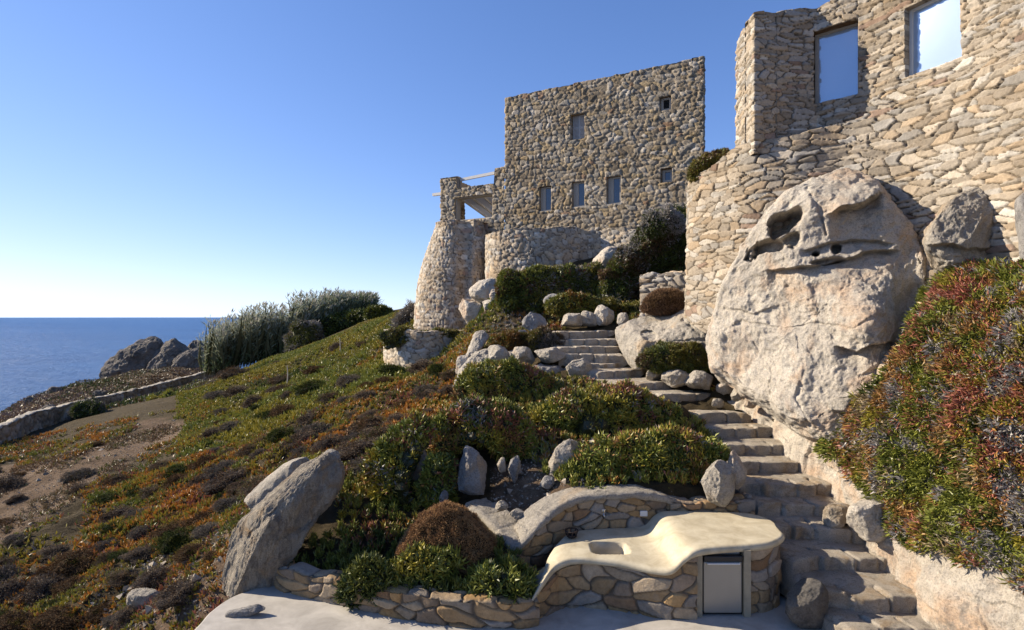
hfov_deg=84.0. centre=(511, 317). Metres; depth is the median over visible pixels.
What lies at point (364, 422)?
cushion shrub
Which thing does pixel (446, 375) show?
cushion shrub
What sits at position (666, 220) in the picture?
shrub
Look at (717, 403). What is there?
rock
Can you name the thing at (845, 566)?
stone steps
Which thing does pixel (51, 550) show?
cushion shrub
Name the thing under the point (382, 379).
cushion shrub
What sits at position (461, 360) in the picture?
rock
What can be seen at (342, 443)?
cushion shrub
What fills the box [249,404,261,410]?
cushion shrub
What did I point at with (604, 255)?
boulder
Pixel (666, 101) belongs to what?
window
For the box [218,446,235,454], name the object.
cushion shrub
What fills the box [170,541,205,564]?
cushion shrub
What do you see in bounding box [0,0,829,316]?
sky
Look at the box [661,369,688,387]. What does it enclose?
rock
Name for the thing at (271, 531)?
leaning rock
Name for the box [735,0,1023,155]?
stone house
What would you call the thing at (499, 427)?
succulent mound
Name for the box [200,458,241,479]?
cushion shrub
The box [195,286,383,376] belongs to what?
reed bed
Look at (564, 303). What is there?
trailing shrub
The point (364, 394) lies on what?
cushion shrub
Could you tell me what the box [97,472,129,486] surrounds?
cushion shrub
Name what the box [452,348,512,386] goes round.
long outcrop
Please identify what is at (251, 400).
cushion shrub
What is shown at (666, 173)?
window
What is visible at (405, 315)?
bare shrub
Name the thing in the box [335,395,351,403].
cushion shrub
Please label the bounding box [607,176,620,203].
window
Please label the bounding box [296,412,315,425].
cushion shrub
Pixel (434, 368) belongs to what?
cushion shrub
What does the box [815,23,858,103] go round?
window
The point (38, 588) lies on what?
cushion shrub
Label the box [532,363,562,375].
rock
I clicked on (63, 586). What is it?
cushion shrub
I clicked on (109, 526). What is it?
cushion shrub
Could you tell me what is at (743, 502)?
stone wall
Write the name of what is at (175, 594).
cushion shrub
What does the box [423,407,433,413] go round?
cushion shrub
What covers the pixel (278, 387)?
cushion shrub
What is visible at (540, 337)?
shrub
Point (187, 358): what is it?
coast rock
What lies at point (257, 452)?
cushion shrub
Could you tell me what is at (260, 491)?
boulder
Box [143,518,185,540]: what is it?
cushion shrub
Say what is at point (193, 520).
cushion shrub
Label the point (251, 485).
cushion shrub
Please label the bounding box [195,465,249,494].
cushion shrub
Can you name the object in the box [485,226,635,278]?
retaining wall
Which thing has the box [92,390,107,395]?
coast rock
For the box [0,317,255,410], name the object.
sea
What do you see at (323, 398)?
cushion shrub
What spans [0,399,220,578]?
ground cover
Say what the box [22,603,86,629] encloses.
cushion shrub
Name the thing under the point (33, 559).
cushion shrub
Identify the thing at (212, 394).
cushion shrub
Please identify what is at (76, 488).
cushion shrub
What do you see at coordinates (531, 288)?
hedge
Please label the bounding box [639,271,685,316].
wall
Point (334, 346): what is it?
cushion shrub
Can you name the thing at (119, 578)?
cushion shrub
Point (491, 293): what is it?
boulder
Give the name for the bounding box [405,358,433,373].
cushion shrub
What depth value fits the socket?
8.88 m
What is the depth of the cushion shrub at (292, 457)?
13.12 m
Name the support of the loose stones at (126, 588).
on the ground at (328, 519)
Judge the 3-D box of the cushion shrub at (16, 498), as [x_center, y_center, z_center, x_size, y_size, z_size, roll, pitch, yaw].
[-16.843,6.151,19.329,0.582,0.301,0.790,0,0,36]
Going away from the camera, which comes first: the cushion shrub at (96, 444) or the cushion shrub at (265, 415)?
the cushion shrub at (265, 415)
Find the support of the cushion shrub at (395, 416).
on the ground at (328, 519)
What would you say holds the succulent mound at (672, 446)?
on the ground at (328, 519)
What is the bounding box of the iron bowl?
[565,527,578,538]
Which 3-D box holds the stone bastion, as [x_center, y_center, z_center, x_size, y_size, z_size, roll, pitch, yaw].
[-2.808,-1.425,27.570,3.785,6.051,5.058,0,0,0]
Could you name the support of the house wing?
on the stone bastion
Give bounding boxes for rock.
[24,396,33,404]
[38,404,55,409]
[43,386,61,395]
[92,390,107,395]
[99,337,162,378]
[126,588,159,608]
[146,338,189,368]
[171,346,204,368]
[188,340,207,349]
[222,452,344,598]
[225,604,264,617]
[410,449,426,480]
[439,490,447,502]
[455,355,466,373]
[458,445,486,494]
[497,457,505,472]
[508,455,520,482]
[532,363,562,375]
[540,475,554,488]
[543,293,556,303]
[561,313,582,326]
[566,358,591,376]
[581,311,596,326]
[594,305,613,325]
[615,309,706,369]
[617,313,628,324]
[646,370,661,379]
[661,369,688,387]
[684,370,712,389]
[712,398,723,407]
[716,383,732,394]
[731,389,742,401]
[743,398,756,407]
[822,503,849,527]
[828,397,851,412]
[846,499,888,542]
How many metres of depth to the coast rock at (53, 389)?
61.67 m
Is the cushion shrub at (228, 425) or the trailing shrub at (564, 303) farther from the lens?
the cushion shrub at (228, 425)
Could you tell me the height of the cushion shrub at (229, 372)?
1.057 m
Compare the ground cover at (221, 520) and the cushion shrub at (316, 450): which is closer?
the ground cover at (221, 520)
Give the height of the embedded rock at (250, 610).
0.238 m
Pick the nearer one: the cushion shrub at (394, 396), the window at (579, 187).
the cushion shrub at (394, 396)
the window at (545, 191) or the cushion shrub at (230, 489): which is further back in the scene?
the window at (545, 191)
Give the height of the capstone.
0.210 m
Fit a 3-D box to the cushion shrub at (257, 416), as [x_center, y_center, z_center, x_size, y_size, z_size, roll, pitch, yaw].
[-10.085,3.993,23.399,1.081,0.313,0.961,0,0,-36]
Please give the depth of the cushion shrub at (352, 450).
11.47 m
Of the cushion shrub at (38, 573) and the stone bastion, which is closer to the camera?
the cushion shrub at (38, 573)
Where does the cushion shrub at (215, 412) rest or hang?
on the ground at (328, 519)
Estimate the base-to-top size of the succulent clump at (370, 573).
0.911 m
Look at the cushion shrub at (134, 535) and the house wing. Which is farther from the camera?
the house wing
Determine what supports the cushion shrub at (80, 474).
on the ground at (328, 519)
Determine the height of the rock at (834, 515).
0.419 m
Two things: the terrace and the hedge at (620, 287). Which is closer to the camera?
the terrace
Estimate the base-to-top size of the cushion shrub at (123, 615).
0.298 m
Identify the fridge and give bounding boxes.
[702,552,742,612]
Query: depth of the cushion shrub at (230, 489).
13.45 m
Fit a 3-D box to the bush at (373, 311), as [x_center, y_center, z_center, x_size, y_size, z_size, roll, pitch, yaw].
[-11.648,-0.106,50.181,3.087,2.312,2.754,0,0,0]
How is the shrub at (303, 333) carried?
on the ground at (328, 519)
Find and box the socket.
[640,511,647,515]
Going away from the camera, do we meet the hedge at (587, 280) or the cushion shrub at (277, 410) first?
the hedge at (587, 280)
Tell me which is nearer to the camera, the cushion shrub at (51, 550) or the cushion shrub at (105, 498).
the cushion shrub at (51, 550)
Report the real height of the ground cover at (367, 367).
9.765 m
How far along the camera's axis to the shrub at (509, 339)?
16.18 m
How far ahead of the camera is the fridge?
7.61 m
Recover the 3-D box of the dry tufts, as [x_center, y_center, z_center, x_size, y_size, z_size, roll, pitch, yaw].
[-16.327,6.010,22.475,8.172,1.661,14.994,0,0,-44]
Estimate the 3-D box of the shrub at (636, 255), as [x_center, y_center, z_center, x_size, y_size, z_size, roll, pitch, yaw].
[5.027,-2.601,19.693,3.790,2.816,2.434,0,0,0]
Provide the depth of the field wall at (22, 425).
36.50 m
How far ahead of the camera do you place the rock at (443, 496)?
9.56 m
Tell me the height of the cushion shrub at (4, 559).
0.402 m
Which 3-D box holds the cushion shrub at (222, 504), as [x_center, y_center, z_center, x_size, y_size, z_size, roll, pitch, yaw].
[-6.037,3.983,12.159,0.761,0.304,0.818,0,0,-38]
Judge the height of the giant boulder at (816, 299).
4.982 m
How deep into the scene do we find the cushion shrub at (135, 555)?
11.11 m
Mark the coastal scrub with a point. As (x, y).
(7, 411)
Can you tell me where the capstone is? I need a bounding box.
[324,449,340,461]
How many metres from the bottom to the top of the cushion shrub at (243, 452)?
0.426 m
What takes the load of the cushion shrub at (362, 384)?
on the ground at (328, 519)
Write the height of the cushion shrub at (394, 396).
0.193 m
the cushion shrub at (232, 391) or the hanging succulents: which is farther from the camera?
the cushion shrub at (232, 391)
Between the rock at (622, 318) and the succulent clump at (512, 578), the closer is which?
the succulent clump at (512, 578)
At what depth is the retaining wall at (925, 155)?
9.80 m
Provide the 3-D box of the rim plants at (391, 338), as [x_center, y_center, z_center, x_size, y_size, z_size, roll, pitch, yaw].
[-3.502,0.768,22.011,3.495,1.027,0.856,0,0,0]
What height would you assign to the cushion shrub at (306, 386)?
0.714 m
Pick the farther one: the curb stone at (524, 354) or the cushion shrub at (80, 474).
the cushion shrub at (80, 474)
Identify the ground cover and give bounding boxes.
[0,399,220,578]
[0,495,300,629]
[75,327,488,560]
[170,298,499,459]
[285,524,522,595]
[334,371,723,551]
[452,305,639,376]
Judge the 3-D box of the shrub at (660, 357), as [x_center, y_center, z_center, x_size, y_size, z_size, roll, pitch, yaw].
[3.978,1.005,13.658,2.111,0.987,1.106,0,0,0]
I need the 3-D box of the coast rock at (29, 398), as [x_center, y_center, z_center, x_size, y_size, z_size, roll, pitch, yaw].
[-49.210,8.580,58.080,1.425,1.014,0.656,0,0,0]
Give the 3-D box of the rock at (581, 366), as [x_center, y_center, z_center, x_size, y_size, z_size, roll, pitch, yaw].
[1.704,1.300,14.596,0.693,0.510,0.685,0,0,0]
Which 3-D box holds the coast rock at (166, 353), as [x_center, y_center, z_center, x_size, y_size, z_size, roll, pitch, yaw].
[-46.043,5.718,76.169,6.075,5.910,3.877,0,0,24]
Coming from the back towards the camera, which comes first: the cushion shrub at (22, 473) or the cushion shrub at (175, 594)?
the cushion shrub at (22, 473)
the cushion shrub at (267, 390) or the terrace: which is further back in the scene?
the cushion shrub at (267, 390)
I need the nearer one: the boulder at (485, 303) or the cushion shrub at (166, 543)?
the cushion shrub at (166, 543)
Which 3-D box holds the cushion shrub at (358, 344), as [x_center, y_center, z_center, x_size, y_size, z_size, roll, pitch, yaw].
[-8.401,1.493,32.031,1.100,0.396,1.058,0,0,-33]
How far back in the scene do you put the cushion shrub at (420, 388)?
17.05 m
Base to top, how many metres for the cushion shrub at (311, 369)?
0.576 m
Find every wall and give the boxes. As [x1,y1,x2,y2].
[0,369,219,443]
[274,559,539,628]
[383,329,462,367]
[465,484,678,571]
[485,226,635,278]
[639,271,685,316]
[684,53,1023,332]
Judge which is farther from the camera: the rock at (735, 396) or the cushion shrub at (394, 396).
the cushion shrub at (394, 396)
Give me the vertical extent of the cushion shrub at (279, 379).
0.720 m
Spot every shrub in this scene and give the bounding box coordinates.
[0,474,26,492]
[0,517,13,528]
[0,554,18,567]
[0,562,24,582]
[0,577,26,603]
[0,608,10,617]
[0,608,40,629]
[1,531,30,547]
[2,493,29,504]
[8,570,75,606]
[10,471,26,476]
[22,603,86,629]
[28,554,38,563]
[28,566,50,580]
[36,543,69,560]
[42,555,58,563]
[42,597,61,608]
[44,546,97,577]
[49,574,85,597]
[58,467,98,483]
[65,483,89,494]
[66,396,107,420]
[84,602,112,623]
[87,441,103,446]
[89,492,121,507]
[90,549,120,566]
[91,536,120,552]
[96,504,133,524]
[96,611,118,628]
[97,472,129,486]
[98,520,121,533]
[103,569,138,586]
[106,548,128,564]
[107,605,138,629]
[114,544,155,563]
[121,506,152,519]
[123,487,141,497]
[126,524,156,540]
[128,563,170,592]
[136,484,159,499]
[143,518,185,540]
[145,388,183,400]
[145,575,199,610]
[147,460,170,471]
[148,523,195,553]
[156,512,182,525]
[159,471,193,489]
[160,464,189,478]
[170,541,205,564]
[176,508,217,529]
[184,454,220,470]
[186,472,208,487]
[189,521,218,539]
[190,377,206,383]
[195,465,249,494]
[198,426,221,438]
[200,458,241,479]
[201,390,223,399]
[202,548,221,567]
[209,495,238,513]
[210,446,221,452]
[212,407,227,415]
[216,365,251,379]
[218,420,240,431]
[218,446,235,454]
[219,384,248,396]
[225,477,252,496]
[232,442,257,456]
[234,474,268,498]
[240,393,262,408]
[248,448,266,459]
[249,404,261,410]
[253,411,264,418]
[259,410,271,419]
[262,426,294,442]
[265,373,290,385]
[265,385,276,392]
[268,383,287,391]
[268,403,294,417]
[277,428,318,450]
[278,390,291,399]
[282,317,326,353]
[286,452,306,461]
[289,445,308,456]
[290,379,325,395]
[293,420,331,434]
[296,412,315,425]
[302,365,323,374]
[309,433,343,453]
[310,447,325,454]
[313,390,343,404]
[327,342,344,350]
[333,440,350,448]
[334,436,380,460]
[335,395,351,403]
[336,373,360,388]
[339,432,365,441]
[342,411,385,434]
[343,409,359,419]
[347,456,364,474]
[351,389,376,400]
[353,341,366,346]
[356,381,373,386]
[357,408,380,417]
[358,420,394,439]
[374,376,397,383]
[378,363,406,375]
[382,413,403,423]
[386,392,398,398]
[388,298,414,328]
[391,398,413,407]
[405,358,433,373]
[411,384,437,395]
[414,388,434,399]
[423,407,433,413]
[427,362,444,376]
[436,384,453,397]
[439,370,454,380]
[488,328,529,350]
[525,325,566,351]
[543,289,639,318]
[605,203,686,275]
[634,339,710,374]
[636,201,685,239]
[639,287,684,316]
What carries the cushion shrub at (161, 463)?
on the ground at (328, 519)
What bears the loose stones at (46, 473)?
on the ground at (328, 519)
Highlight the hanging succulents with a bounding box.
[710,255,1023,596]
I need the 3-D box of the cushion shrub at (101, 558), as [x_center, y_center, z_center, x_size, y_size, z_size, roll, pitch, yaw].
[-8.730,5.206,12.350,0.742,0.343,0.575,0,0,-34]
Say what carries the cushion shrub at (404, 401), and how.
on the ground at (328, 519)
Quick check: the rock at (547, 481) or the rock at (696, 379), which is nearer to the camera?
the rock at (547, 481)
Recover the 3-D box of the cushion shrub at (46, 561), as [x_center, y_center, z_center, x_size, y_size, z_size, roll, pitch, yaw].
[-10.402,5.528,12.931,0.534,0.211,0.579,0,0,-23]
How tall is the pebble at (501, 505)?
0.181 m
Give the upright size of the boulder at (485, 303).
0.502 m
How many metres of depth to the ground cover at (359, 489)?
9.87 m
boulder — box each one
[244,457,309,509]
[459,299,482,322]
[469,278,495,303]
[482,300,490,310]
[488,287,495,299]
[522,312,546,330]
[548,439,580,476]
[592,246,616,267]
[700,459,736,506]
[705,168,925,441]
[727,450,746,489]
[785,578,828,629]
[922,187,993,273]
[1014,193,1023,258]
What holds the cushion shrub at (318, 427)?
on the ground at (328, 519)
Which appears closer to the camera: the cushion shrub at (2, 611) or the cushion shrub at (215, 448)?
the cushion shrub at (2, 611)
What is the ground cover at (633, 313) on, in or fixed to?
on the ground at (328, 519)
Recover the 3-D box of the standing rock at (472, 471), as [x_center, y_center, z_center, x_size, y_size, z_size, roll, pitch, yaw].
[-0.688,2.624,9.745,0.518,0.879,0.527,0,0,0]
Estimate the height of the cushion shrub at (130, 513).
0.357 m
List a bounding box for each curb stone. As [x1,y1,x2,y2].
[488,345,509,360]
[511,346,534,363]
[534,347,564,363]
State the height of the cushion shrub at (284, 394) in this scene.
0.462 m
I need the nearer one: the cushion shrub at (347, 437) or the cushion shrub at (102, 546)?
the cushion shrub at (102, 546)
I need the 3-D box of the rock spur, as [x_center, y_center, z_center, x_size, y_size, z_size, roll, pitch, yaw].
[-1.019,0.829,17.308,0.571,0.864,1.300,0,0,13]
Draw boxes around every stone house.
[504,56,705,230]
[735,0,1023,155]
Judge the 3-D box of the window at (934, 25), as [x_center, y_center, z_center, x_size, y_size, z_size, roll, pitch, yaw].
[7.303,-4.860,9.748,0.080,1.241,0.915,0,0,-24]
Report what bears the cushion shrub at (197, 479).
on the ground at (328, 519)
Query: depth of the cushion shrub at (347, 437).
14.21 m
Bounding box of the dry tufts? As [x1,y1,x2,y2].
[0,423,185,534]
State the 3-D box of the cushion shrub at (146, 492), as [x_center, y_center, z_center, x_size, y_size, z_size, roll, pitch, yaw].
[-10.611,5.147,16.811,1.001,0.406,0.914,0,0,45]
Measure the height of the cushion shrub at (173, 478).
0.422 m
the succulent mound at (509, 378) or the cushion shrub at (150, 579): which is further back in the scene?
the succulent mound at (509, 378)
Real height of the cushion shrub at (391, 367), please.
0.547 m
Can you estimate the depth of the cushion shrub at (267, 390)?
29.23 m
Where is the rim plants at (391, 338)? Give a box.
[377,324,463,349]
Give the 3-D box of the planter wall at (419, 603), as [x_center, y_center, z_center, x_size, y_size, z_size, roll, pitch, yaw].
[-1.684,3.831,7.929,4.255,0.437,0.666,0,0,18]
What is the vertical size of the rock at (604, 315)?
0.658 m
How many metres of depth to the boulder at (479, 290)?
21.97 m
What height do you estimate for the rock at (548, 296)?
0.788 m
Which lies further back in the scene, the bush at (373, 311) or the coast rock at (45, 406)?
the bush at (373, 311)
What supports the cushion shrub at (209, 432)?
on the ground at (328, 519)
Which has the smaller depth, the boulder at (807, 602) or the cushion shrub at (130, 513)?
the boulder at (807, 602)
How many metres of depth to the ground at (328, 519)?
15.07 m
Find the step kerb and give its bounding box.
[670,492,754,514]
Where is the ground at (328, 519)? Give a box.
[0,257,847,629]
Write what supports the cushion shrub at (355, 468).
on the ground at (328, 519)
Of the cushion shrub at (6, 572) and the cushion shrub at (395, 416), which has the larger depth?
the cushion shrub at (395, 416)
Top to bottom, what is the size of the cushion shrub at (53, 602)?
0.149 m
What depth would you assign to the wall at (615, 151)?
23.89 m
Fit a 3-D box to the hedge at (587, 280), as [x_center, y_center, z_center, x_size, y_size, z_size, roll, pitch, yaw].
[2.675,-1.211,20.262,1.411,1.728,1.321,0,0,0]
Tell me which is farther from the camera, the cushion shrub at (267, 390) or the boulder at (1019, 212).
the cushion shrub at (267, 390)
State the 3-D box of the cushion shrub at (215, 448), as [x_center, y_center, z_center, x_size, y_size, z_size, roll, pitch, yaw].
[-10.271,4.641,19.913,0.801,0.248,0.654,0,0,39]
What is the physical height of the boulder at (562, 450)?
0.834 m
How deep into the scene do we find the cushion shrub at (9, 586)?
11.75 m
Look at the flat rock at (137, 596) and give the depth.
9.26 m
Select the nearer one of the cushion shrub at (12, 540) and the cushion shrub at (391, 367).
the cushion shrub at (12, 540)
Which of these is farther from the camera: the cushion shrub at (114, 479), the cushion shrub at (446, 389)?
the cushion shrub at (114, 479)
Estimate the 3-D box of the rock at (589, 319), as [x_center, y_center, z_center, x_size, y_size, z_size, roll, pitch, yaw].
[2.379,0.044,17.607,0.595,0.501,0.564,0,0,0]
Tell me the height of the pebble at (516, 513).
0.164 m
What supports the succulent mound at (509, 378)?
on the ground at (328, 519)
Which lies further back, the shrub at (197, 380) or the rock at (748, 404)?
the shrub at (197, 380)
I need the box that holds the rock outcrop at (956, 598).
[727,269,1023,629]
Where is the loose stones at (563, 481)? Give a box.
[490,457,585,516]
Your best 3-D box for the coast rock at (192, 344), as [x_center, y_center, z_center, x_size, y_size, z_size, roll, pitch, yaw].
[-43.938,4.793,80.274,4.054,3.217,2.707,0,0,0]
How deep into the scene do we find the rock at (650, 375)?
13.72 m
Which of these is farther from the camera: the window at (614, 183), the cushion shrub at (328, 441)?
the window at (614, 183)
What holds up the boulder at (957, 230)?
on the rock outcrop at (956, 598)
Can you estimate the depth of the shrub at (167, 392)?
37.90 m
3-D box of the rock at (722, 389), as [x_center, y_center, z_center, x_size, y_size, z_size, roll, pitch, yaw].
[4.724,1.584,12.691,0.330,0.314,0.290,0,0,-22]
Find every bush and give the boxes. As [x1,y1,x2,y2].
[316,307,365,336]
[362,303,392,320]
[394,499,497,577]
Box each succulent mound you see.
[355,410,438,507]
[412,450,459,509]
[426,392,539,461]
[449,355,560,403]
[528,378,702,438]
[558,420,731,494]
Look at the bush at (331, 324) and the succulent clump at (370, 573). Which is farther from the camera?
the bush at (331, 324)
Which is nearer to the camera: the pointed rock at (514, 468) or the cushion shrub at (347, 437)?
the pointed rock at (514, 468)
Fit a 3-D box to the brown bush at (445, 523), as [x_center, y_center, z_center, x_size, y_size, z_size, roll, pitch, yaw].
[-0.903,3.418,8.375,1.697,1.519,1.112,0,0,0]
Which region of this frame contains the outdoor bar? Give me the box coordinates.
[531,511,784,619]
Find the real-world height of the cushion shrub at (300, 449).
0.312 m
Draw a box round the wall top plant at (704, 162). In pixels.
[686,147,729,183]
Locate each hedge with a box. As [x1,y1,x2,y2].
[493,262,577,313]
[573,260,604,295]
[596,267,641,303]
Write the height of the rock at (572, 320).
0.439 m
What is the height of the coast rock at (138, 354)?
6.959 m
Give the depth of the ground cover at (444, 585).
8.66 m
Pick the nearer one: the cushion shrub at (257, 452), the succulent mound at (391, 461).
the succulent mound at (391, 461)
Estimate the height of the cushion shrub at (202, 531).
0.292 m
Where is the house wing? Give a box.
[432,167,504,233]
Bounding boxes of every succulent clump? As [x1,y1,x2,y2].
[331,550,404,610]
[388,536,470,589]
[461,554,539,603]
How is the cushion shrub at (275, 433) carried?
on the ground at (328, 519)
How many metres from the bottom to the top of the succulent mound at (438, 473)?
1.265 m
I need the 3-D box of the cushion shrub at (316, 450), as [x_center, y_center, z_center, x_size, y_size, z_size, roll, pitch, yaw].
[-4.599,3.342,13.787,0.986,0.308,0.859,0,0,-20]
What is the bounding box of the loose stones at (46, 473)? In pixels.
[0,419,179,540]
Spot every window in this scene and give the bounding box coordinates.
[540,186,550,210]
[574,182,584,206]
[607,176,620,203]
[661,96,670,110]
[661,168,671,182]
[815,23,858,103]
[909,0,961,74]
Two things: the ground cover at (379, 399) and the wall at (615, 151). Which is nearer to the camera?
the ground cover at (379, 399)
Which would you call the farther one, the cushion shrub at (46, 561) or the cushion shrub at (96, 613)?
the cushion shrub at (46, 561)
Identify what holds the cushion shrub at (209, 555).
on the ground at (328, 519)
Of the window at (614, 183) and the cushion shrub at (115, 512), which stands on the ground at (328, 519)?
the cushion shrub at (115, 512)
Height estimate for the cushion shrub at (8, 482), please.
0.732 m
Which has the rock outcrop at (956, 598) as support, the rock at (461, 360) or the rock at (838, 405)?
the rock at (838, 405)
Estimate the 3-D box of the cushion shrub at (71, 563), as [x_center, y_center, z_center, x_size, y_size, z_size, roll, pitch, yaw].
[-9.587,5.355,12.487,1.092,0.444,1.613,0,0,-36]
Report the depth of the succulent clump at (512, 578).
7.50 m
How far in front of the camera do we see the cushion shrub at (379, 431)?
12.61 m
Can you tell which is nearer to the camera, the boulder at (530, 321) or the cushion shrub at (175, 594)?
the cushion shrub at (175, 594)
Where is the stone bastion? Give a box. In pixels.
[413,218,487,329]
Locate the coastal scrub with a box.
[0,366,217,422]
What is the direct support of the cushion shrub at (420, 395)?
on the ground at (328, 519)
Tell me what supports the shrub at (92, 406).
on the ground at (328, 519)
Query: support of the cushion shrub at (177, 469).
on the ground at (328, 519)
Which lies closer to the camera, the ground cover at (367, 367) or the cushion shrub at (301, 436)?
the cushion shrub at (301, 436)
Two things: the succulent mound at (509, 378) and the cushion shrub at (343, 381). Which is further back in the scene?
the cushion shrub at (343, 381)
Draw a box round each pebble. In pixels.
[495,500,507,510]
[510,508,523,520]
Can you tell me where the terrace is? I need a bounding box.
[195,586,821,629]
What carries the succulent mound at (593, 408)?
on the ground at (328, 519)
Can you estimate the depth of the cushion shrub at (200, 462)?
17.94 m
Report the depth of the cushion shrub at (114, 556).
11.44 m
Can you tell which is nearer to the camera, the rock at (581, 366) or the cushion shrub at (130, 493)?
the rock at (581, 366)
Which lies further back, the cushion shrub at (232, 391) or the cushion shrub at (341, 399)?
the cushion shrub at (232, 391)
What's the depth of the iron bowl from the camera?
8.49 m
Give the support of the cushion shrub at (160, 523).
on the ground at (328, 519)
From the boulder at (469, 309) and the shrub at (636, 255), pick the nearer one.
the shrub at (636, 255)
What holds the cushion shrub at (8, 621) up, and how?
on the ground at (328, 519)
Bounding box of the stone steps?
[551,330,934,629]
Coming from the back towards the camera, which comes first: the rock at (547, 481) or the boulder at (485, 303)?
the boulder at (485, 303)
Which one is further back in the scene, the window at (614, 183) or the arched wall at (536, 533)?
the window at (614, 183)
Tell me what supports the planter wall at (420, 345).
on the ground at (328, 519)
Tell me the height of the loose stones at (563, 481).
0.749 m
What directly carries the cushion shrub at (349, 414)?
on the ground at (328, 519)
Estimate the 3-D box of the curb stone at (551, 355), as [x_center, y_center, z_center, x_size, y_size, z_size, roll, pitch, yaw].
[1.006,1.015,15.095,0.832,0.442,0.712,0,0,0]
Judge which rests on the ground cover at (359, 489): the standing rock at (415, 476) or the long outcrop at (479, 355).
the standing rock at (415, 476)
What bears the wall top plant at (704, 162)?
on the retaining wall at (925, 155)
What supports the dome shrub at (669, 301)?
on the rock at (635, 337)
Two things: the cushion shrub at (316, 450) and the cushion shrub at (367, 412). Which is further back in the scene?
the cushion shrub at (367, 412)
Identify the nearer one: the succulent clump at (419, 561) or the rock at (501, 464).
the succulent clump at (419, 561)
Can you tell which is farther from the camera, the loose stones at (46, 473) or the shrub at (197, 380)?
the shrub at (197, 380)
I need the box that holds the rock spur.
[466,330,488,358]
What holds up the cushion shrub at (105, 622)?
on the ground at (328, 519)
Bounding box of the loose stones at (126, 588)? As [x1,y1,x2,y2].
[79,529,227,629]
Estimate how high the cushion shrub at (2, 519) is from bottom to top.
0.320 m
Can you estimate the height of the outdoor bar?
1.005 m

